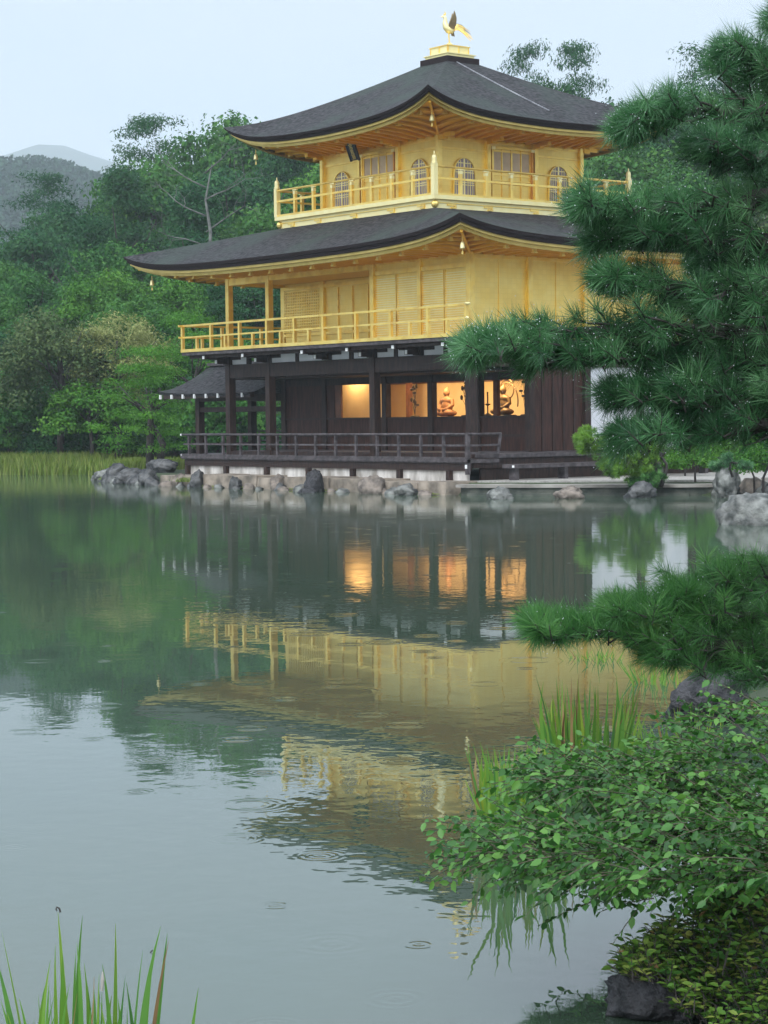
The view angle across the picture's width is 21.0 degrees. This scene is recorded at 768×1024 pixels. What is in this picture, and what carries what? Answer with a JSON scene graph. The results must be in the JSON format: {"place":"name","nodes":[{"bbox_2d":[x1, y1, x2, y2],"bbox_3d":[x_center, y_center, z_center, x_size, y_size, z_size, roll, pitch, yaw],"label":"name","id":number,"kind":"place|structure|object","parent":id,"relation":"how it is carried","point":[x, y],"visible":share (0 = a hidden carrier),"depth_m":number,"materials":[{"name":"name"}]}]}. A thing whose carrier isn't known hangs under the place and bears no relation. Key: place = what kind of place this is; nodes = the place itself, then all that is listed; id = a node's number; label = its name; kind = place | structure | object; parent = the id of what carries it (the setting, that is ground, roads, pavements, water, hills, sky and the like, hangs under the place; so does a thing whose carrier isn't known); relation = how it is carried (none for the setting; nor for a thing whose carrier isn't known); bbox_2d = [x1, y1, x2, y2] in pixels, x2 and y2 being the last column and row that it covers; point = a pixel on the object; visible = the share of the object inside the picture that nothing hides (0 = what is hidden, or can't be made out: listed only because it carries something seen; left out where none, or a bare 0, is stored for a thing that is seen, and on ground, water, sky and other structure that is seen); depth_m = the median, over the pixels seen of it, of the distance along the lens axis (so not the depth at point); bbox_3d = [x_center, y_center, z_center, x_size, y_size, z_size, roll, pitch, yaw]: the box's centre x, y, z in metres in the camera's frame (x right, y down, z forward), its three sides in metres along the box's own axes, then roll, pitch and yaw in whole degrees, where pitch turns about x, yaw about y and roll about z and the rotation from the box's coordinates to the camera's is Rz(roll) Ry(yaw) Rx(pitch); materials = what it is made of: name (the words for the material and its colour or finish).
{"place":"outdoors","nodes":[
{"label":"outdoors","id":0,"kind":"place"},
{"bbox_2d":[0,449,145,475],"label":"reed grass","id":1,"kind":"structure","parent":0,"point":[47,463],"depth_m":79.48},
{"bbox_2d":[71,456,186,470],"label":"bank grass","id":2,"kind":"structure","parent":0,"point":[138,462],"depth_m":72.62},
{"bbox_2d":[1,144,258,181],"bbox_3d":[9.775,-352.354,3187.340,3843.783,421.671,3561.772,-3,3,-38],"label":"mountain","id":3,"kind":"structure","parent":0,"point":[90,162],"depth_m":3011.09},
{"bbox_2d":[0,474,767,1023],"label":"pond","id":4,"kind":"structure","parent":0,"point":[240,730],"depth_m":13.24,"materials":[{"name":"liquid"}]},
{"bbox_2d":[0,907,197,1023],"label":"iris clump","id":5,"kind":"object","parent":4,"relation":"in","point":[77,1013],"visible":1,"depth_m":6.31,"materials":[{"name":"green plant"}]},
{"bbox_2d":[106,463,127,475],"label":"rock","id":6,"kind":"object","parent":4,"relation":"on","point":[114,469],"visible":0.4,"depth_m":68.22,"materials":[{"name":"grey stone"}]},
{"bbox_2d":[113,468,141,483],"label":"rock","id":7,"kind":"object","parent":4,"relation":"on","point":[123,476],"visible":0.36,"depth_m":66.29,"materials":[{"name":"grey stone"}]},
{"bbox_2d":[138,467,159,484],"bbox_3d":[-7.383,-0.986,65.103,0.814,0.841,0.860,-3,3,-38],"label":"rock","id":8,"kind":"object","parent":4,"relation":"in","point":[144,474],"visible":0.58,"depth_m":64.88,"materials":[{"name":"grey stone"}]},
{"bbox_2d":[189,469,203,486],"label":"rock","id":9,"kind":"object","parent":4,"relation":"in","point":[196,479],"visible":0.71,"depth_m":61.92,"materials":[{"name":"grey stone"}]},
{"bbox_2d":[304,469,324,491],"bbox_3d":[-1.922,-0.678,57.074,0.666,1.025,0.622,-3,3,-38],"label":"rock","id":10,"kind":"object","parent":4,"relation":"in","point":[314,479],"visible":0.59,"depth_m":56.88,"materials":[{"name":"grey stone"}]},
{"bbox_2d":[358,475,384,493],"bbox_3d":[-0.327,-0.570,55.132,0.775,0.846,0.580,-1,3,3],"label":"rock","id":11,"kind":"object","parent":4,"relation":"in","point":[373,484],"visible":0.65,"depth_m":54.93,"materials":[{"name":"stone"}]},
{"bbox_2d":[393,483,416,494],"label":"rock","id":12,"kind":"object","parent":4,"relation":"in","point":[406,489],"visible":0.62,"depth_m":53.60,"materials":[{"name":"stone"}]},
{"bbox_2d":[486,486,513,498],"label":"rock","id":13,"kind":"object","parent":4,"relation":"in","point":[498,492],"visible":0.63,"depth_m":50.30,"materials":[{"name":"stone"}]},
{"bbox_2d":[465,742,566,827],"bbox_3d":[0.609,1.359,9.551,0.497,0.650,1.318,0,3,8],"label":"iris clump","id":14,"kind":"object","parent":4,"relation":"in","point":[485,776],"visible":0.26,"depth_m":9.65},
{"bbox_2d":[553,485,584,498],"bbox_3d":[4.498,-0.376,50.363,0.595,0.546,0.824,-3,3,-38],"label":"rock","id":15,"kind":"object","parent":4,"relation":"in","point":[570,492],"visible":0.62,"depth_m":50.17,"materials":[{"name":"stone"}]},
{"bbox_2d":[532,677,647,776],"bbox_3d":[1.119,1.215,11.244,0.634,0.796,1.075,0,3,8],"label":"iris clump","id":16,"kind":"object","parent":4,"relation":"in","point":[619,723],"visible":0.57,"depth_m":11.08,"materials":[{"name":"plant"}]},
{"bbox_2d":[559,647,624,664],"bbox_3d":[1.644,1.226,17.055,0.576,0.343,0.922,-2,3,-29],"label":"iris clump","id":17,"kind":"object","parent":4,"relation":"in","point":[598,655],"visible":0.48,"depth_m":16.89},
{"bbox_2d":[570,419,670,491],"bbox_3d":[5.781,-1.385,51.035,2.435,1.993,1.910,-1,3,-5],"label":"bush","id":18,"kind":"object","parent":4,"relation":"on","point":[643,469],"visible":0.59,"depth_m":50.72,"materials":[{"name":"green plant"}]},
{"bbox_2d":[623,481,656,497],"bbox_3d":[6.214,-0.444,50.256,0.702,0.640,0.714,1,3,32],"label":"rock","id":19,"kind":"object","parent":4,"relation":"in","point":[641,489],"visible":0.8,"depth_m":50.10,"materials":[{"name":"grey stone"}]},
{"bbox_2d":[617,659,683,689],"bbox_3d":[2.017,1.262,15.509,0.508,0.383,0.981,0,3,18],"label":"iris clump","id":20,"kind":"object","parent":4,"relation":"in","point":[663,681],"visible":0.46,"depth_m":15.35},
{"bbox_2d":[604,964,722,1021],"bbox_3d":[0.910,1.616,6.916,0.343,0.238,0.376,-3,3,-38],"label":"rock","id":21,"kind":"object","parent":4,"relation":"on","point":[626,997],"visible":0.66,"depth_m":6.80,"materials":[{"name":"grey stone"}]},
{"bbox_2d":[628,701,725,752],"bbox_3d":[1.755,1.371,12.627,0.788,0.467,0.620,-3,3,-38],"label":"iris clump","id":22,"kind":"object","parent":4,"relation":"in","point":[660,735],"visible":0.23,"depth_m":12.53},
{"bbox_2d":[712,467,740,497],"bbox_3d":[8.272,-0.696,49.886,0.728,1.039,0.599,-3,3,-38],"label":"rock","id":23,"kind":"object","parent":4,"relation":"on","point":[725,484],"visible":0.68,"depth_m":49.63,"materials":[{"name":"stone"}]},
{"bbox_2d":[715,492,767,525],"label":"rock","id":24,"kind":"object","parent":4,"relation":"in","point":[745,508],"visible":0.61,"depth_m":37.31,"materials":[{"name":"stone"}]},
{"bbox_2d":[722,432,767,492],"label":"bush","id":25,"kind":"object","parent":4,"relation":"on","point":[757,466],"visible":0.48,"depth_m":46.78,"materials":[{"name":"green plant"}]},
{"bbox_2d":[739,477,761,493],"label":"rock","id":26,"kind":"object","parent":4,"relation":"on","point":[746,485],"visible":0.45,"depth_m":50.28,"materials":[{"name":"stone"}]},
{"bbox_2d":[0,0,767,166],"label":"sky","id":27,"kind":"structure","parent":0,"point":[73,73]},
{"bbox_2d":[3,324,767,717],"bbox_3d":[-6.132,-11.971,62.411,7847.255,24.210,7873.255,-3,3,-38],"label":"ground","id":28,"kind":"structure","parent":0,"point":[763,694],"depth_m":53.41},
{"bbox_2d":[0,293,29,330],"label":"broadleaf tree","id":29,"kind":"object","parent":28,"relation":"on","point":[7,313],"visible":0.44,"depth_m":102.42,"materials":[{"name":"green plant"}]},
{"bbox_2d":[0,402,46,452],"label":"bush","id":30,"kind":"object","parent":28,"relation":"on","point":[7,441],"visible":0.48,"depth_m":83.21,"materials":[{"name":"green plant"}]},
{"bbox_2d":[0,258,47,312],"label":"broadleaf tree","id":31,"kind":"object","parent":28,"relation":"on","point":[7,271],"visible":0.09,"depth_m":115.70,"materials":[{"name":"green plant"}]},
{"bbox_2d":[0,360,65,454],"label":"broadleaf tree","id":32,"kind":"object","parent":28,"relation":"on","point":[10,413],"visible":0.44,"depth_m":82.59,"materials":[{"name":"green plant"}]},
{"bbox_2d":[0,267,72,328],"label":"broadleaf tree","id":33,"kind":"object","parent":28,"relation":"on","point":[32,289],"visible":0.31,"depth_m":108.32,"materials":[{"name":"green plant"}]},
{"bbox_2d":[0,169,82,243],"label":"pine tree","id":34,"kind":"object","parent":28,"relation":"on","point":[47,178],"visible":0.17,"depth_m":152.10,"materials":[{"name":"green plant"}]},
{"bbox_2d":[0,225,83,291],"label":"broadleaf tree","id":35,"kind":"object","parent":28,"relation":"on","point":[33,251],"visible":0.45,"depth_m":125.17,"materials":[{"name":"green plant"}]},
{"bbox_2d":[0,316,86,373],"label":"broadleaf tree","id":36,"kind":"object","parent":28,"relation":"on","point":[8,325],"visible":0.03,"depth_m":93.15,"materials":[{"name":"green plant"}]},
{"bbox_2d":[13,419,95,454],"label":"bush","id":37,"kind":"object","parent":28,"relation":"on","point":[32,441],"visible":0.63,"depth_m":82.59,"materials":[{"name":"green plant"}]},
{"bbox_2d":[7,339,121,396],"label":"broadleaf tree","id":38,"kind":"object","parent":28,"relation":"on","point":[50,382],"visible":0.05,"depth_m":86.88,"materials":[{"name":"green plant"}]},
{"bbox_2d":[0,305,131,453],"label":"broadleaf tree","id":39,"kind":"object","parent":28,"relation":"on","point":[47,347],"visible":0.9,"depth_m":81.01,"materials":[{"name":"green plant"}]},
{"bbox_2d":[9,199,140,283],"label":"broadleaf tree","id":40,"kind":"object","parent":28,"relation":"on","point":[58,221],"visible":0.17,"depth_m":138.48,"materials":[{"name":"green plant"}]},
{"bbox_2d":[32,379,145,455],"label":"broadleaf tree","id":41,"kind":"object","parent":28,"relation":"on","point":[67,417],"visible":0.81,"depth_m":80.55,"materials":[{"name":"green plant"}]},
{"bbox_2d":[51,213,130,296],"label":"conifer tree","id":42,"kind":"object","parent":28,"relation":"on","point":[93,232],"visible":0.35,"depth_m":116.58,"materials":[{"name":"green plant"}]},
{"bbox_2d":[41,392,144,446],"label":"bush","id":43,"kind":"object","parent":28,"relation":"on","point":[81,437],"visible":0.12,"depth_m":82.71,"materials":[{"name":"green plant"}]},
{"bbox_2d":[40,266,159,339],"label":"broadleaf tree","id":44,"kind":"object","parent":28,"relation":"on","point":[113,287],"visible":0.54,"depth_m":100.20,"materials":[{"name":"green plant"}]},
{"bbox_2d":[65,350,156,455],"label":"broadleaf tree","id":45,"kind":"object","parent":28,"relation":"on","point":[135,391],"visible":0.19,"depth_m":82.55,"materials":[{"name":"green plant"}]},
{"bbox_2d":[42,238,180,339],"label":"broadleaf tree","id":46,"kind":"object","parent":28,"relation":"on","point":[98,265],"visible":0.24,"depth_m":106.91,"materials":[{"name":"green plant"}]},
{"bbox_2d":[63,159,162,361],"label":"conifer tree","id":47,"kind":"object","parent":28,"relation":"on","point":[121,179],"visible":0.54,"depth_m":128.46,"materials":[{"name":"green plant"}]},
{"bbox_2d":[63,310,180,458],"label":"broadleaf tree","id":48,"kind":"object","parent":28,"relation":"on","point":[142,341],"visible":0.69,"depth_m":81.47,"materials":[{"name":"green plant"}]},
{"bbox_2d":[79,293,191,405],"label":"broadleaf tree","id":49,"kind":"object","parent":28,"relation":"on","point":[150,313],"visible":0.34,"depth_m":92.69,"materials":[{"name":"green plant"}]},
{"bbox_2d":[82,342,195,467],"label":"garden pine","id":50,"kind":"object","parent":28,"relation":"on","point":[151,412],"visible":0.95,"depth_m":71.19,"materials":[{"name":"green plant"}]},
{"bbox_2d":[82,112,195,287],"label":"pine tree","id":51,"kind":"object","parent":28,"relation":"on","point":[145,126],"visible":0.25,"depth_m":150.41,"materials":[{"name":"green plant"}]},
{"bbox_2d":[73,153,206,252],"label":"broadleaf tree","id":52,"kind":"object","parent":28,"relation":"on","point":[163,179],"visible":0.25,"depth_m":134.99,"materials":[{"name":"green plant"}]},
{"bbox_2d":[122,408,184,456],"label":"bush","id":53,"kind":"object","parent":28,"relation":"on","point":[155,422],"visible":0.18,"depth_m":84.18,"materials":[{"name":"green plant"}]},
{"bbox_2d":[146,459,177,472],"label":"rock","id":54,"kind":"object","parent":28,"relation":"on","point":[162,465],"visible":0.69,"depth_m":67.79,"materials":[{"name":"grey stone"}]},
{"bbox_2d":[126,339,207,409],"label":"broadleaf tree","id":55,"kind":"object","parent":28,"relation":"on","point":[184,363],"visible":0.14,"depth_m":89.93,"materials":[{"name":"green plant"}]},
{"bbox_2d":[133,308,242,452],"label":"garden pine","id":56,"kind":"object","parent":28,"relation":"on","point":[193,319],"visible":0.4,"depth_m":81.40,"materials":[{"name":"green plant"}]},
{"bbox_2d":[134,278,250,344],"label":"broadleaf tree","id":57,"kind":"object","parent":28,"relation":"on","point":[193,301],"visible":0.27,"depth_m":100.51,"materials":[{"name":"green plant"}]},
{"bbox_2d":[149,179,237,336],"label":"conifer tree","id":58,"kind":"object","parent":28,"relation":"on","point":[192,223],"visible":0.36,"depth_m":114.79,"materials":[{"name":"green plant"}]},
{"bbox_2d":[144,122,274,330],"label":"dead tree","id":59,"kind":"object","parent":28,"relation":"on","point":[210,228],"visible":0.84,"depth_m":101.80,"materials":[{"name":"wood"}]},
{"bbox_2d":[172,284,253,399],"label":"conifer tree","id":60,"kind":"object","parent":28,"relation":"on","point":[217,306],"visible":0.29,"depth_m":93.18,"materials":[{"name":"green plant"}]},
{"bbox_2d":[148,109,287,243],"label":"broadleaf tree","id":61,"kind":"object","parent":28,"relation":"on","point":[204,158],"visible":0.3,"depth_m":146.18,"materials":[{"name":"green plant"}]},
{"bbox_2d":[147,165,292,249],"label":"broadleaf tree","id":62,"kind":"object","parent":28,"relation":"on","point":[254,190],"visible":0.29,"depth_m":123.85,"materials":[{"name":"green plant"}]},
{"bbox_2d":[175,399,265,445],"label":"bush","id":63,"kind":"object","parent":28,"relation":"on","point":[212,419],"visible":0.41,"depth_m":79.24,"materials":[{"name":"green plant"}]},
{"bbox_2d":[172,326,278,388],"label":"broadleaf tree","id":64,"kind":"object","parent":28,"relation":"on","point":[256,336],"visible":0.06,"depth_m":87.51,"materials":[{"name":"green plant"}]},
{"bbox_2d":[185,340,280,442],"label":"garden pine","id":65,"kind":"object","parent":28,"relation":"on","point":[235,341],"visible":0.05,"depth_m":81.30,"materials":[{"name":"green plant"}]},
{"bbox_2d":[207,413,280,450],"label":"bush","id":66,"kind":"object","parent":28,"relation":"on","point":[238,429],"visible":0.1,"depth_m":80.55,"materials":[{"name":"green plant"}]},
{"bbox_2d":[215,287,280,404],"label":"broadleaf tree","id":67,"kind":"object","parent":28,"relation":"on","point":[253,306],"visible":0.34,"depth_m":100.00,"materials":[{"name":"green plant"}]},
{"bbox_2d":[201,198,305,240],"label":"broadleaf tree","id":68,"kind":"object","parent":28,"relation":"on","point":[254,223],"visible":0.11,"depth_m":116.60,"materials":[{"name":"green plant"}]},
{"bbox_2d":[225,416,281,452],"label":"bush","id":69,"kind":"object","parent":28,"relation":"on","point":[278,424],"visible":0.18,"depth_m":79.60,"materials":[{"name":"green plant"}]},
{"bbox_2d":[244,166,319,230],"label":"broadleaf tree","id":70,"kind":"object","parent":28,"relation":"on","point":[314,179],"visible":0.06,"depth_m":126.36,"materials":[{"name":"green plant"}]},
{"bbox_2d":[250,151,317,196],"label":"conifer tree","id":71,"kind":"object","parent":28,"relation":"on","point":[278,167],"visible":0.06,"depth_m":139.59,"materials":[{"name":"green plant"}]},
{"bbox_2d":[160,473,476,494],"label":"stone wall","id":72,"kind":"structure","parent":28,"relation":"on","point":[445,487],"depth_m":57.15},
{"bbox_2d":[123,43,757,480],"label":"golden pavilion","id":73,"kind":"structure","parent":28,"relation":"on","point":[377,275],"depth_m":59.14,"materials":[{"name":"gold wood"}]},
{"bbox_2d":[333,171,349,206],"bbox_3d":[-1.261,-9.641,61.957,0.070,1.123,0.860,-3,3,-38],"label":"arched window","id":74,"kind":"structure","parent":73,"relation":"in","point":[341,199],"depth_m":61.94,"materials":[{"name":"paper"}]},
{"bbox_2d":[359,149,395,202],"bbox_3d":[-0.167,-9.748,60.517,0.140,1.580,1.670,-3,3,-38],"label":"door","id":75,"kind":"structure","parent":73,"relation":"in","point":[383,161],"depth_m":60.54,"materials":[{"name":"gold metal"}]},
{"bbox_2d":[409,158,429,195],"bbox_3d":[1.001,-9.538,59.082,0.070,1.123,0.860,-3,3,-38],"label":"arched window","id":76,"kind":"structure","parent":73,"relation":"in","point":[421,187],"depth_m":59.03,"materials":[{"name":"paper"}]},
{"bbox_2d":[437,387,456,416],"bbox_3d":[1.884,-3.205,61.805,0.791,1.062,0.780,-3,3,-38],"label":"seated statue","id":77,"kind":"object","parent":73,"relation":"on","point":[445,405],"visible":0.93,"depth_m":61.65,"materials":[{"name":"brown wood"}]},
{"bbox_2d":[442,11,471,42],"bbox_3d":[2.177,-14.526,62.028,0.960,0.953,0.444,-1,3,-8],"label":"phoenix statue","id":78,"kind":"object","parent":73,"relation":"on","point":[452,26],"visible":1,"depth_m":61.94,"materials":[{"name":"gold metal"}]},
{"bbox_2d":[452,157,476,194],"bbox_3d":[2.289,-9.547,58.956,0.860,1.123,0.070,-3,3,-38],"label":"arched window","id":79,"kind":"structure","parent":73,"relation":"in","point":[469,188],"depth_m":59.00,"materials":[{"name":"gold metal"}]},
{"bbox_2d":[490,380,518,415],"bbox_3d":[3.448,-3.233,59.649,0.791,1.238,0.932,-3,3,-38],"label":"seated statue","id":80,"kind":"object","parent":73,"relation":"on","point":[505,404],"visible":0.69,"depth_m":59.47,"materials":[{"name":"gold metal"}]},
{"bbox_2d":[491,146,534,199],"bbox_3d":[3.722,-9.772,60.043,1.670,1.580,0.140,-3,3,-38],"label":"door","id":81,"kind":"structure","parent":73,"relation":"in","point":[502,158],"depth_m":60.06,"materials":[{"name":"gold metal"}]},
{"bbox_2d":[547,166,568,201],"bbox_3d":[5.166,-9.683,61.215,0.860,1.123,0.070,-3,3,-38],"label":"arched window","id":82,"kind":"structure","parent":73,"relation":"in","point":[557,170],"depth_m":61.13,"materials":[{"name":"paper"}]},
{"bbox_2d":[497,38,551,87],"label":"pine tree","id":83,"kind":"object","parent":28,"relation":"on","point":[519,64],"visible":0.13,"depth_m":139.68,"materials":[{"name":"green plant"}]},
{"bbox_2d":[547,39,618,105],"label":"pine tree","id":84,"kind":"object","parent":28,"relation":"on","point":[571,50],"visible":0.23,"depth_m":139.61,"materials":[{"name":"green plant"}]},
{"bbox_2d":[456,483,713,495],"bbox_3d":[5.264,-0.223,52.430,6.992,0.975,1.104,0,3,16],"label":"stone apron","id":85,"kind":"object","parent":28,"relation":"on","point":[616,489],"visible":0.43,"depth_m":51.99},
{"bbox_2d":[412,666,767,942],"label":"shrub","id":86,"kind":"object","parent":28,"relation":"on","point":[730,825],"visible":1,"depth_m":6.82,"materials":[{"name":"green plant"}]},
{"bbox_2d":[434,0,767,474],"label":"pine tree","id":87,"kind":"object","parent":28,"relation":"on","point":[719,298],"visible":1,"depth_m":9.40,"materials":[{"name":"green plant"}]},
{"bbox_2d":[477,469,767,482],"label":"gravel yard","id":88,"kind":"structure","parent":28,"relation":"on","point":[700,477],"depth_m":53.93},
{"bbox_2d":[502,460,716,479],"bbox_3d":[6.235,-1.169,56.168,7.670,0.415,0.470,-3,3,-38],"label":"stone bench","id":89,"kind":"object","parent":88,"relation":"on","point":[514,471],"visible":0.63,"depth_m":54.64,"materials":[{"name":"stone"}]},
{"bbox_2d":[498,537,767,703],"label":"pine","id":90,"kind":"object","parent":28,"relation":"on","point":[690,618],"visible":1,"depth_m":10.25,"materials":[{"name":"green plant"}]},
{"bbox_2d":[584,140,700,193],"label":"broadleaf tree","id":91,"kind":"object","parent":28,"relation":"on","point":[639,167],"visible":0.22,"depth_m":125.86,"materials":[{"name":"green plant"}]},
{"bbox_2d":[601,861,767,1023],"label":"ground cover plant","id":92,"kind":"object","parent":28,"relation":"on","point":[656,953],"visible":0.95,"depth_m":6.75,"materials":[{"name":"green plant"}]},
{"bbox_2d":[659,441,720,481],"bbox_3d":[7.670,-0.951,51.993,1.573,1.814,1.414,0,3,6],"label":"bush","id":93,"kind":"object","parent":28,"relation":"on","point":[679,463],"visible":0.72,"depth_m":51.71,"materials":[{"name":"green plant"}]},
{"bbox_2d":[640,117,742,185],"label":"broadleaf tree","id":94,"kind":"object","parent":28,"relation":"on","point":[675,133],"visible":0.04,"depth_m":133.36,"materials":[{"name":"green plant"}]},
{"bbox_2d":[632,163,758,220],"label":"broadleaf tree","id":95,"kind":"object","parent":28,"relation":"on","point":[685,174],"visible":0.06,"depth_m":117.66,"materials":[{"name":"green plant"}]},
{"bbox_2d":[655,40,741,98],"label":"pine tree","id":96,"kind":"object","parent":28,"relation":"on","point":[691,49],"visible":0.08,"depth_m":150.37,"materials":[{"name":"green plant"}]},
{"bbox_2d":[661,668,754,722],"bbox_3d":[2.132,1.264,13.611,0.589,0.576,0.668,-1,3,-8],"label":"rock","id":97,"kind":"object","parent":28,"relation":"on","point":[685,692],"visible":0.3,"depth_m":13.38,"materials":[{"name":"grey stone"}]},
{"bbox_2d":[668,95,766,190],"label":"pine tree","id":98,"kind":"object","parent":28,"relation":"on","point":[729,174],"visible":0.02,"depth_m":126.58,"materials":[{"name":"green plant"}]},
{"bbox_2d":[674,852,767,965],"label":"undergrowth","id":99,"kind":"object","parent":28,"relation":"on","point":[765,929],"visible":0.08,"depth_m":7.29,"materials":[{"name":"green plant"}]},
{"bbox_2d":[694,437,750,456],"bbox_3d":[9.600,-1.416,59.874,2.014,2.322,1.809,-2,3,-24],"label":"bush","id":100,"kind":"object","parent":28,"relation":"on","point":[728,447],"visible":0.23,"depth_m":59.44,"materials":[{"name":"green plant"}]},
{"bbox_2d":[707,451,754,477],"bbox_3d":[7.746,-1.090,46.038,1.027,0.645,1.008,-3,3,-38],"label":"dwarf pine","id":101,"kind":"object","parent":28,"relation":"on","point":[724,463],"visible":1,"depth_m":45.91,"materials":[{"name":"green plant"}]},
{"bbox_3d":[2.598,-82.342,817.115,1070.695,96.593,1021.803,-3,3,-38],"label":"wooded hill","id":102,"kind":"structure","parent":0,"visible":0},
{"bbox_2d":[0,154,166,280],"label":"distant wood","id":103,"kind":"object","parent":102,"relation":"on","point":[81,176],"visible":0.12,"depth_m":721.19,"materials":[{"name":"plant"}]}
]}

